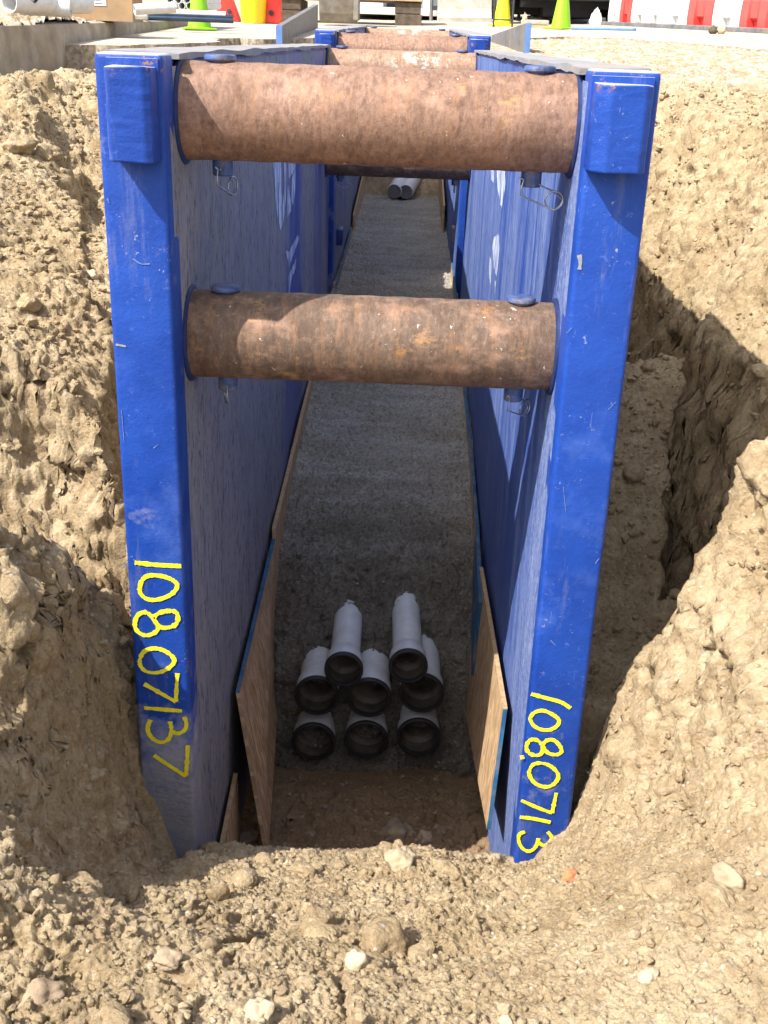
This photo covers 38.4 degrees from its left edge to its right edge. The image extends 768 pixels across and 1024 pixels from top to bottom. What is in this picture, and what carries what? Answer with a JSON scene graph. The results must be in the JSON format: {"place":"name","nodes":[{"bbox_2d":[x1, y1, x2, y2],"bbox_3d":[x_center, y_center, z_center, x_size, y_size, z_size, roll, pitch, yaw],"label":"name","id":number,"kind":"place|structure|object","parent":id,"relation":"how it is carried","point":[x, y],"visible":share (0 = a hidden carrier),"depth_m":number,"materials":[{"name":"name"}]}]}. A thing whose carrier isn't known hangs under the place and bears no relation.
{"place":"outdoors","nodes":[
{"label":"outdoors","id":0,"kind":"place"},
{"bbox_2d":[0,8,187,75],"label":"pavement","id":1,"kind":"structure","parent":0,"point":[26,47],"depth_m":8.60,"materials":[{"name":"concrete"}]},
{"bbox_2d":[1,0,94,13],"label":"plastic pipe","id":2,"kind":"object","parent":1,"relation":"on","point":[49,6],"visible":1,"depth_m":7.78,"materials":[{"name":"grey plastic"}]},
{"bbox_2d":[0,13,97,24],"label":"spilled soil","id":3,"kind":"structure","parent":1,"relation":"on","point":[17,18],"depth_m":8.50,"materials":[{"name":"soil"}]},
{"bbox_2d":[72,13,92,19],"bbox_3d":[-2.859,-4.904,10.512,0.237,0.380,0.403,1,23,-2],"label":"cardboard box","id":4,"kind":"object","parent":1,"relation":"on","point":[87,16],"visible":0.06,"depth_m":10.39,"materials":[{"name":"cardboard"}]},
{"bbox_2d":[92,0,142,21],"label":"cardboard box","id":5,"kind":"object","parent":1,"relation":"on","point":[114,10],"visible":0.89,"depth_m":10.13,"materials":[{"name":"brown"}]},
{"bbox_2d":[143,15,233,22],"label":"stacked pipe","id":6,"kind":"object","parent":1,"relation":"on","point":[189,19],"visible":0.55,"depth_m":11.80,"materials":[{"name":"plastic"}]},
{"bbox_2d":[148,13,232,17],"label":"stacked pipe","id":7,"kind":"object","parent":6,"relation":"on","point":[214,16],"visible":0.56,"depth_m":11.80,"materials":[{"name":"plastic"}]},
{"bbox_2d":[167,10,225,15],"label":"stacked pipe","id":8,"kind":"object","parent":7,"relation":"on","point":[199,12],"visible":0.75,"depth_m":11.79,"materials":[{"name":"grey plastic"}]},
{"bbox_2d":[282,770,451,848],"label":"gravel","id":9,"kind":"structure","parent":0,"point":[386,813],"depth_m":4.06,"materials":[{"name":"gravel"}]},
{"bbox_2d":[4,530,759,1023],"bbox_3d":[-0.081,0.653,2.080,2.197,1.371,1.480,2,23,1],"label":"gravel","id":10,"kind":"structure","parent":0,"point":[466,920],"depth_m":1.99,"materials":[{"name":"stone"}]},
{"bbox_2d":[0,0,767,1023],"bbox_3d":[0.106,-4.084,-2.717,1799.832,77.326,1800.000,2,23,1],"label":"ground","id":11,"kind":"structure","parent":0,"point":[710,638],"depth_m":2.69,"materials":[{"name":"soil"}]},
{"bbox_2d":[1,133,36,154],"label":"soil clod","id":12,"kind":"object","parent":11,"relation":"on","point":[14,143],"visible":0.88,"depth_m":4.32,"materials":[{"name":"soil"}]},
{"bbox_2d":[16,978,65,1008],"bbox_3d":[-0.529,0.742,1.686,0.084,0.051,0.073,-18,28,-29],"label":"stone","id":13,"kind":"object","parent":11,"relation":"on","point":[39,990],"visible":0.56,"depth_m":1.68,"materials":[{"name":"stone"}]},
{"bbox_2d":[19,0,71,17],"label":"plastic pipe","id":14,"kind":"object","parent":11,"relation":"on","point":[62,9],"visible":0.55,"depth_m":7.90,"materials":[{"name":"grey plastic"}]},
{"bbox_2d":[34,143,62,160],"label":"soil clod","id":15,"kind":"object","parent":11,"relation":"on","point":[43,150],"visible":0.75,"depth_m":4.41,"materials":[{"name":"soil"}]},
{"bbox_2d":[87,269,99,279],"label":"stone","id":16,"kind":"object","parent":11,"relation":"on","point":[93,274],"visible":0.98,"depth_m":3.67,"materials":[{"name":"stone"}]},
{"bbox_2d":[133,2,175,14],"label":"plastic pipe","id":17,"kind":"object","parent":11,"relation":"on","point":[154,8],"visible":1,"depth_m":9.03,"materials":[{"name":"grey plastic"}]},
{"bbox_2d":[152,946,182,970],"bbox_3d":[-0.350,0.722,1.780,0.050,0.030,0.063,0,9,-16],"label":"stone","id":18,"kind":"object","parent":11,"relation":"on","point":[166,958],"visible":1,"depth_m":1.77,"materials":[{"name":"stone"}]},
{"bbox_2d":[220,773,239,842],"bbox_3d":[-0.497,1.067,3.523,0.024,0.253,0.417,2,23,-1],"label":"board offcut","id":19,"kind":"object","parent":11,"relation":"on","point":[231,828],"visible":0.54,"depth_m":3.58,"materials":[{"name":"wood"}]},
{"bbox_2d":[240,829,258,844],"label":"stone","id":20,"kind":"object","parent":11,"relation":"on","point":[248,836],"visible":0.52,"depth_m":3.80,"materials":[{"name":"stone"}]},
{"bbox_2d":[235,539,276,845],"bbox_3d":[-0.456,0.611,4.055,0.106,0.653,1.176,1,23,-4],"label":"strand board","id":21,"kind":"object","parent":11,"relation":"on","point":[256,700],"visible":0.82,"depth_m":3.87,"materials":[{"name":"brown wood"}]},
{"bbox_2d":[243,996,274,1023],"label":"stone","id":22,"kind":"object","parent":11,"relation":"on","point":[258,1007],"visible":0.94,"depth_m":1.66,"materials":[{"name":"stone"}]},
{"bbox_2d":[283,859,292,865],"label":"stone","id":23,"kind":"object","parent":11,"relation":"on","point":[287,861],"visible":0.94,"depth_m":2.78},
{"bbox_2d":[305,829,314,836],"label":"stone","id":24,"kind":"object","parent":11,"relation":"on","point":[311,832],"visible":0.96,"depth_m":3.86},
{"bbox_2d":[299,905,336,931],"bbox_3d":[-0.131,0.823,2.192,0.071,0.060,0.085,9,24,15],"label":"soil clod","id":25,"kind":"object","parent":11,"relation":"on","point":[317,915],"visible":0.54,"depth_m":2.18,"materials":[{"name":"soil"}]},
{"bbox_2d":[344,948,368,970],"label":"stone","id":26,"kind":"object","parent":11,"relation":"on","point":[355,958],"visible":0.86,"depth_m":1.92,"materials":[{"name":"stone"}]},
{"bbox_2d":[358,868,373,878],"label":"soil clod","id":27,"kind":"object","parent":11,"relation":"on","point":[364,872],"visible":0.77,"depth_m":2.67,"materials":[{"name":"soil"}]},
{"bbox_2d":[95,43,660,862],"bbox_3d":[0.005,-0.647,4.928,1.162,2.625,4.899,2,23,1],"label":"trench shield","id":28,"kind":"object","parent":11,"relation":"on","point":[237,327],"visible":0.91,"depth_m":2.61,"materials":[{"name":"blue paint"}]},
{"bbox_2d":[274,193,481,776],"bbox_3d":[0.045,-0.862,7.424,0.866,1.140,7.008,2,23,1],"label":"gravel","id":29,"kind":"structure","parent":11,"relation":"on","point":[455,742],"depth_m":4.74,"materials":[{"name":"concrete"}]},
{"bbox_2d":[272,381,312,580],"bbox_3d":[-0.414,-0.334,5.525,0.023,0.453,2.330,2,23,1],"label":"strand board","id":30,"kind":"object","parent":29,"relation":"on","point":[278,522],"visible":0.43,"depth_m":4.88,"materials":[{"name":"wood"}]},
{"bbox_2d":[292,711,335,759],"bbox_3d":[-0.272,0.749,4.644,0.172,0.172,0.754,2,24,0],"label":"conduit pipe","id":31,"kind":"object","parent":29,"relation":"on","point":[302,745],"visible":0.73,"depth_m":4.34,"materials":[{"name":"grey plastic"}]},
{"bbox_2d":[294,646,338,714],"bbox_3d":[-0.255,0.555,4.561,0.172,0.172,0.754,2,24,0],"label":"conduit pipe","id":32,"kind":"object","parent":31,"relation":"on","point":[312,697],"visible":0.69,"depth_m":4.30,"materials":[{"name":"grey plastic"}]},
{"bbox_2d":[335,228,352,287],"bbox_3d":[-0.312,-1.923,8.830,0.030,0.373,2.100,2,23,1],"label":"strand board","id":33,"kind":"object","parent":29,"relation":"on","point":[345,254],"visible":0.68,"depth_m":8.74,"materials":[{"name":"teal wood"}]},
{"bbox_2d":[353,176,365,230],"bbox_3d":[-0.240,-3.039,11.017,0.027,0.603,2.400,2,23,1],"label":"strand board","id":34,"kind":"object","parent":29,"relation":"on","point":[361,193],"visible":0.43,"depth_m":10.73,"materials":[{"name":"wood"}]},
{"bbox_2d":[344,710,387,758],"bbox_3d":[-0.058,0.740,4.634,0.172,0.172,0.754,2,24,1],"label":"conduit pipe","id":35,"kind":"object","parent":29,"relation":"on","point":[357,744],"visible":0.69,"depth_m":4.33,"materials":[{"name":"grey plastic"}]},
{"bbox_2d":[347,648,391,716],"bbox_3d":[-0.044,0.562,4.558,0.172,0.172,0.754,2,24,1],"label":"conduit pipe","id":36,"kind":"object","parent":35,"relation":"on","point":[366,700],"visible":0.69,"depth_m":4.30,"materials":[{"name":"grey plastic"}]},
{"bbox_2d":[324,600,362,686],"bbox_3d":[-0.145,0.439,4.454,0.146,0.146,0.754,2,24,0],"label":"conduit pipe","id":37,"kind":"object","parent":36,"relation":"on","point":[343,666],"visible":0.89,"depth_m":4.21,"materials":[{"name":"grey plastic"}]},
{"bbox_2d":[387,178,405,198],"bbox_3d":[0.203,-3.645,12.043,0.156,0.269,1.308,5,23,7],"label":"pipe stub","id":38,"kind":"object","parent":29,"relation":"on","point":[394,189],"visible":0.6,"depth_m":11.49,"materials":[{"name":"grey plastic"}]},
{"bbox_2d":[400,178,420,198],"bbox_3d":[0.323,-3.638,12.042,0.156,0.269,1.308,5,23,7],"label":"pipe stub","id":39,"kind":"object","parent":29,"relation":"on","point":[409,186],"visible":0.59,"depth_m":11.51,"materials":[{"name":"grey plastic"}]},
{"bbox_2d":[396,705,440,755],"bbox_3d":[0.144,0.727,4.623,0.172,0.172,0.754,2,24,1],"label":"conduit pipe","id":40,"kind":"object","parent":29,"relation":"on","point":[417,741],"visible":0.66,"depth_m":4.33,"materials":[{"name":"grey plastic"}]},
{"bbox_2d":[399,634,443,712],"bbox_3d":[0.154,0.543,4.544,0.172,0.172,0.754,2,24,1],"label":"conduit pipe","id":41,"kind":"object","parent":40,"relation":"on","point":[425,693],"visible":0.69,"depth_m":4.29,"materials":[{"name":"grey plastic"}]},
{"bbox_2d":[389,591,427,683],"bbox_3d":[0.090,0.425,4.441,0.146,0.146,0.754,2,24,-1],"label":"conduit pipe","id":42,"kind":"object","parent":41,"relation":"on","point":[408,663],"visible":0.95,"depth_m":4.21,"materials":[{"name":"grey plastic"}]},
{"bbox_2d":[438,179,444,232],"bbox_3d":[0.569,-3.095,11.024,0.025,0.753,2.300,2,23,1],"label":"strand board","id":43,"kind":"object","parent":29,"relation":"on","point":[441,196],"visible":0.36,"depth_m":10.49,"materials":[{"name":"wood"}]},
{"bbox_2d":[450,261,456,298],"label":"strand board","id":44,"kind":"object","parent":29,"relation":"on","point":[454,291],"visible":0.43,"depth_m":7.91,"materials":[{"name":"teal paint"}]},
{"bbox_2d":[463,387,479,545],"bbox_3d":[0.421,-0.379,5.634,0.018,0.403,2.350,2,23,1],"label":"strand board","id":45,"kind":"object","parent":29,"relation":"on","point":[475,520],"visible":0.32,"depth_m":5.06,"materials":[{"name":"teal paint"}]},
{"bbox_2d":[471,530,481,675],"bbox_3d":[0.360,0.352,4.333,0.021,0.383,0.520,3,23,2],"label":"strand board","id":46,"kind":"object","parent":29,"relation":"on","point":[476,605],"visible":0.96,"depth_m":4.24,"materials":[{"name":"teal paint"}]},
{"bbox_2d":[466,567,507,829],"bbox_3d":[0.341,0.696,3.832,0.038,0.745,1.213,2,23,1],"label":"strand board","id":47,"kind":"object","parent":29,"relation":"on","point":[486,711],"visible":0.93,"depth_m":3.62,"materials":[{"name":"brown wood"}]},
{"bbox_2d":[0,657,767,1023],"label":"soil clods","id":48,"kind":"object","parent":11,"relation":"on","point":[716,897],"visible":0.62,"depth_m":2.10,"materials":[{"name":"soil"}]},
{"bbox_2d":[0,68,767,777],"bbox_3d":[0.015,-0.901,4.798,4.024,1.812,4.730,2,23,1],"label":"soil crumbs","id":49,"kind":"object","parent":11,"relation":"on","point":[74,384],"visible":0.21,"depth_m":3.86,"materials":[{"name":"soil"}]},
{"bbox_2d":[359,916,411,954],"bbox_3d":[0.003,0.804,2.061,0.098,0.084,0.119,10,31,4],"label":"soil clod","id":50,"kind":"object","parent":11,"relation":"on","point":[381,934],"visible":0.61,"depth_m":2.04,"materials":[{"name":"soil"}]},
{"bbox_2d":[6,83,767,700],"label":"soil clods","id":51,"kind":"object","parent":11,"relation":"on","point":[28,301],"visible":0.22,"depth_m":3.23,"materials":[{"name":"soil"}]},
{"bbox_2d":[378,817,414,840],"bbox_3d":[0.050,1.140,3.888,0.142,0.111,0.125,12,25,21],"label":"stone","id":52,"kind":"object","parent":11,"relation":"on","point":[395,828],"visible":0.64,"depth_m":3.85,"materials":[{"name":"stone"}]},
{"bbox_2d":[384,846,416,872],"bbox_3d":[0.039,0.859,2.725,0.081,0.082,0.088,18,39,22],"label":"stone","id":53,"kind":"object","parent":11,"relation":"on","point":[403,858],"visible":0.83,"depth_m":2.69,"materials":[{"name":"stone"}]},
{"bbox_2d":[315,25,490,298],"bbox_3d":[0.145,-2.906,9.886,1.160,2.625,4.898,2,24,1],"label":"trench shield","id":54,"kind":"object","parent":11,"relation":"on","point":[342,201],"visible":0.25,"depth_m":7.76,"materials":[{"name":"blue paint"}]},
{"bbox_2d":[417,829,432,843],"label":"stone","id":55,"kind":"object","parent":11,"relation":"on","point":[424,836],"visible":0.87,"depth_m":3.81,"materials":[{"name":"stone"}]},
{"bbox_2d":[437,826,446,834],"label":"stone","id":56,"kind":"object","parent":11,"relation":"on","point":[442,829],"visible":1,"depth_m":3.87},
{"bbox_2d":[432,858,460,879],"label":"soil clod","id":57,"kind":"object","parent":11,"relation":"on","point":[446,865],"visible":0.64,"depth_m":2.69,"materials":[{"name":"soil"}]},
{"bbox_2d":[497,1003,512,1014],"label":"stone","id":58,"kind":"object","parent":11,"relation":"on","point":[504,1008],"visible":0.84,"depth_m":1.73,"materials":[{"name":"stone"}]},
{"bbox_2d":[498,1014,512,1023],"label":"stone","id":59,"kind":"object","parent":11,"relation":"on","point":[505,1019],"visible":1,"depth_m":1.70,"materials":[{"name":"stone"}]},
{"bbox_2d":[491,23,531,52],"bbox_3d":[1.229,-4.384,11.060,0.051,0.935,2.372,1,23,-3],"label":"steel sheet","id":60,"kind":"object","parent":11,"relation":"on","point":[517,38],"visible":0.36,"depth_m":10.31,"materials":[{"name":"metal"}]},
{"bbox_2d":[508,965,520,976],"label":"stone","id":61,"kind":"object","parent":11,"relation":"on","point":[514,970],"visible":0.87,"depth_m":1.87,"materials":[{"name":"stone"}]},
{"bbox_2d":[561,869,576,881],"bbox_3d":[0.394,0.777,2.349,0.036,0.028,0.034,4,23,4],"label":"brick fragment","id":62,"kind":"object","parent":11,"relation":"on","point":[568,875],"visible":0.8,"depth_m":2.34,"materials":[{"name":"brick"}]},
{"bbox_2d":[622,463,645,484],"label":"stone","id":63,"kind":"object","parent":11,"relation":"on","point":[633,473],"visible":0.98,"depth_m":3.73,"materials":[{"name":"stone"}]},
{"bbox_2d":[627,928,640,939],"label":"stone","id":64,"kind":"object","parent":11,"relation":"on","point":[634,934],"visible":1,"depth_m":1.83,"materials":[{"name":"stone"}]},
{"bbox_2d":[637,967,658,984],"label":"stone","id":65,"kind":"object","parent":11,"relation":"on","point":[647,975],"visible":1,"depth_m":1.74,"materials":[{"name":"stone"}]},
{"bbox_2d":[640,360,655,371],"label":"stone","id":66,"kind":"object","parent":11,"relation":"on","point":[649,366],"visible":1,"depth_m":4.07,"materials":[{"name":"stone"}]},
{"bbox_2d":[641,871,681,899],"bbox_3d":[0.502,0.675,1.958,0.093,0.031,0.078,13,42,14],"label":"soil clod","id":67,"kind":"object","parent":11,"relation":"on","point":[660,882],"visible":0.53,"depth_m":1.96,"materials":[{"name":"soil"}]},
{"bbox_2d":[711,860,745,893],"bbox_3d":[0.594,0.636,1.889,0.062,0.058,0.063,1,23,-3],"label":"stone","id":68,"kind":"object","parent":11,"relation":"on","point":[728,875],"visible":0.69,"depth_m":1.88,"materials":[{"name":"stone"}]},
{"bbox_2d":[65,6,767,69],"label":"road","id":69,"kind":"structure","parent":0,"point":[80,55],"depth_m":12.24,"materials":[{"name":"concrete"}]},
{"bbox_2d":[135,15,147,19],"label":"stacked pipe","id":70,"kind":"object","parent":69,"relation":"on","point":[141,17],"visible":0.48,"depth_m":9.38,"materials":[{"name":"grey plastic"}]},
{"bbox_2d":[178,2,186,9],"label":"plastic pipe","id":71,"kind":"object","parent":69,"relation":"on","point":[181,5],"visible":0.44,"depth_m":12.56,"materials":[{"name":"grey plastic"}]},
{"bbox_2d":[183,0,216,30],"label":"traffic cone","id":72,"kind":"object","parent":69,"relation":"on","point":[201,5],"visible":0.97,"depth_m":12.48,"materials":[{"name":"plastic"}]},
{"bbox_2d":[207,3,220,9],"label":"plastic pipe","id":73,"kind":"object","parent":69,"relation":"on","point":[214,6],"visible":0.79,"depth_m":13.25,"materials":[{"name":"grey plastic"}]},
{"bbox_2d":[207,0,220,2],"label":"plastic pipe","id":74,"kind":"object","parent":73,"relation":"on","point":[213,1],"visible":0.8,"depth_m":13.24,"materials":[{"name":"grey plastic"}]},
{"bbox_2d":[217,0,240,21],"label":"red barrier","id":75,"kind":"object","parent":69,"relation":"on","point":[228,6],"visible":0.73,"depth_m":15.87,"materials":[{"name":"plastic"}]},
{"bbox_2d":[240,0,266,23],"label":"plastic barrel","id":76,"kind":"object","parent":69,"relation":"on","point":[253,11],"visible":0.96,"depth_m":15.41,"materials":[{"name":"plastic"}]},
{"bbox_2d":[265,0,282,23],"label":"red barrier","id":77,"kind":"object","parent":69,"relation":"on","point":[274,11],"visible":0.83,"depth_m":15.55,"materials":[{"name":"plastic"}]},
{"bbox_2d":[282,10,300,20],"bbox_3d":[-1.493,-7.772,17.277,0.494,0.158,1.200,2,23,1],"label":"timber baulk","id":78,"kind":"object","parent":69,"relation":"on","point":[286,14],"visible":0.15,"depth_m":16.71,"materials":[{"name":"wood"}]},
{"bbox_2d":[282,0,307,10],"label":"timber baulk","id":79,"kind":"object","parent":78,"relation":"on","point":[300,5],"visible":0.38,"depth_m":16.68,"materials":[{"name":"wood"}]},
{"bbox_2d":[276,4,317,43],"bbox_3d":[-0.968,-5.290,12.712,0.060,1.153,4.386,2,23,0],"label":"steel sheet","id":80,"kind":"object","parent":69,"relation":"on","point":[300,23],"visible":0.36,"depth_m":12.08,"materials":[{"name":"metal"}]},
{"bbox_2d":[319,0,359,22],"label":"concrete block","id":81,"kind":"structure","parent":69,"relation":"on","point":[340,11],"depth_m":15.57,"materials":[{"name":"concrete"}]},
{"bbox_2d":[360,0,436,19],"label":"white van","id":82,"kind":"object","parent":69,"relation":"on","point":[369,9],"visible":0.19,"depth_m":19.43,"materials":[{"name":"paint"}]},
{"bbox_2d":[395,14,421,25],"bbox_3d":[0.385,-7.697,17.256,0.405,0.158,1.200,2,23,1],"label":"timber baulk","id":83,"kind":"object","parent":69,"relation":"on","point":[407,20],"visible":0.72,"depth_m":16.70,"materials":[{"name":"wood"}]},
{"bbox_2d":[395,2,420,14],"bbox_3d":[0.378,-7.849,17.191,0.394,0.158,1.200,2,23,1],"label":"timber baulk","id":84,"kind":"object","parent":83,"relation":"on","point":[407,8],"visible":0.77,"depth_m":16.64,"materials":[{"name":"wood"}]},
{"bbox_2d":[316,0,422,3],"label":"timber beam","id":85,"kind":"structure","parent":84,"relation":"on","point":[393,1],"depth_m":16.80,"materials":[{"name":"wood"}]},
{"bbox_2d":[437,0,491,21],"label":"concrete barrier","id":86,"kind":"object","parent":69,"relation":"on","point":[464,11],"visible":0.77,"depth_m":18.62,"materials":[{"name":"concrete"}]},
{"bbox_2d":[429,0,520,20],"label":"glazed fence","id":87,"kind":"object","parent":69,"relation":"on","point":[433,4],"visible":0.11,"depth_m":19.28,"materials":[{"name":"red glass"}]},
{"bbox_2d":[487,0,516,25],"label":"traffic cone","id":88,"kind":"object","parent":69,"relation":"on","point":[502,9],"visible":0.74,"depth_m":16.42,"materials":[{"name":"yellow plastic"}]},
{"bbox_2d":[492,0,514,26],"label":"sign stand","id":89,"kind":"object","parent":69,"relation":"on","point":[494,19],"visible":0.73,"depth_m":15.99,"materials":[{"name":"metal"}]},
{"bbox_2d":[524,20,550,27],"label":"scrap board","id":90,"kind":"object","parent":69,"relation":"on","point":[539,23],"visible":0.5,"depth_m":15.65,"materials":[{"name":"wood"}]},
{"bbox_2d":[527,15,549,22],"bbox_3d":[2.478,-8.032,17.983,0.434,0.180,0.391,16,27,30],"label":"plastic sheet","id":91,"kind":"object","parent":69,"relation":"on","point":[533,17],"visible":0.34,"depth_m":17.87,"materials":[{"name":"plastic"}]},
{"bbox_2d":[492,0,612,21],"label":"pickup truck","id":92,"kind":"object","parent":69,"relation":"on","point":[582,9],"visible":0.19,"depth_m":17.17,"materials":[{"name":"black metal"}]},
{"bbox_2d":[542,0,570,29],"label":"traffic cone","id":93,"kind":"object","parent":69,"relation":"on","point":[561,18],"visible":0.88,"depth_m":15.04,"materials":[{"name":"plastic"}]},
{"bbox_2d":[571,27,635,30],"bbox_3d":[2.935,-6.445,14.696,0.955,0.044,0.094,19,28,34],"label":"hose","id":94,"kind":"object","parent":69,"relation":"on","point":[602,28],"visible":0.94,"depth_m":14.70,"materials":[{"name":"plastic"}]},
{"bbox_2d":[587,21,767,33],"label":"kerb rail","id":95,"kind":"object","parent":69,"relation":"on","point":[706,28],"visible":0.82,"depth_m":14.90,"materials":[{"name":"concrete"}]},
{"bbox_2d":[608,0,621,21],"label":"water barrier","id":96,"kind":"object","parent":95,"relation":"on","point":[614,10],"visible":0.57,"depth_m":16.49,"materials":[{"name":"white plastic"}]},
{"bbox_2d":[619,0,632,21],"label":"water barrier","id":97,"kind":"object","parent":95,"relation":"on","point":[625,11],"visible":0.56,"depth_m":16.21,"materials":[{"name":"red plastic"}]},
{"bbox_2d":[631,0,664,23],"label":"water barrier","id":98,"kind":"object","parent":95,"relation":"on","point":[647,11],"visible":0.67,"depth_m":15.70,"materials":[{"name":"white plastic"}]},
{"bbox_2d":[663,0,689,24],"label":"water barrier","id":99,"kind":"object","parent":95,"relation":"on","point":[675,12],"visible":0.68,"depth_m":15.12,"materials":[{"name":"white plastic"}]},
{"bbox_2d":[687,0,725,26],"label":"water barrier","id":100,"kind":"object","parent":95,"relation":"on","point":[700,12],"visible":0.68,"depth_m":14.63,"materials":[{"name":"red plastic"}]},
{"bbox_2d":[712,0,742,26],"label":"water barrier","id":101,"kind":"object","parent":95,"relation":"on","point":[726,13],"visible":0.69,"depth_m":14.14,"materials":[{"name":"white plastic"}]},
{"bbox_2d":[739,0,767,27],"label":"water barrier","id":102,"kind":"object","parent":95,"relation":"on","point":[754,14],"visible":0.95,"depth_m":13.67,"materials":[{"name":"red plastic"}]},
{"bbox_2d":[708,25,717,33],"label":"stone","id":103,"kind":"object","parent":69,"relation":"on","point":[712,29],"visible":0.94,"depth_m":13.31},
{"bbox_2d":[717,25,725,33],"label":"stone","id":104,"kind":"object","parent":69,"relation":"on","point":[721,29],"visible":0.98,"depth_m":13.31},
{"bbox_2d":[521,13,527,24],"bbox_3d":[2.098,-7.330,16.415,0.110,0.224,0.085,2,23,1],"label":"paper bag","id":105,"kind":"object","parent":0,"point":[524,18],"visible":0.54,"depth_m":16.38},
{"bbox_2d":[589,7,601,26],"bbox_3d":[2.966,-6.901,15.412,0.155,0.296,0.150,19,28,34],"label":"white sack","id":106,"kind":"object","parent":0,"point":[595,20],"visible":0.86,"depth_m":15.37,"materials":[{"name":"plastic"}]}
]}

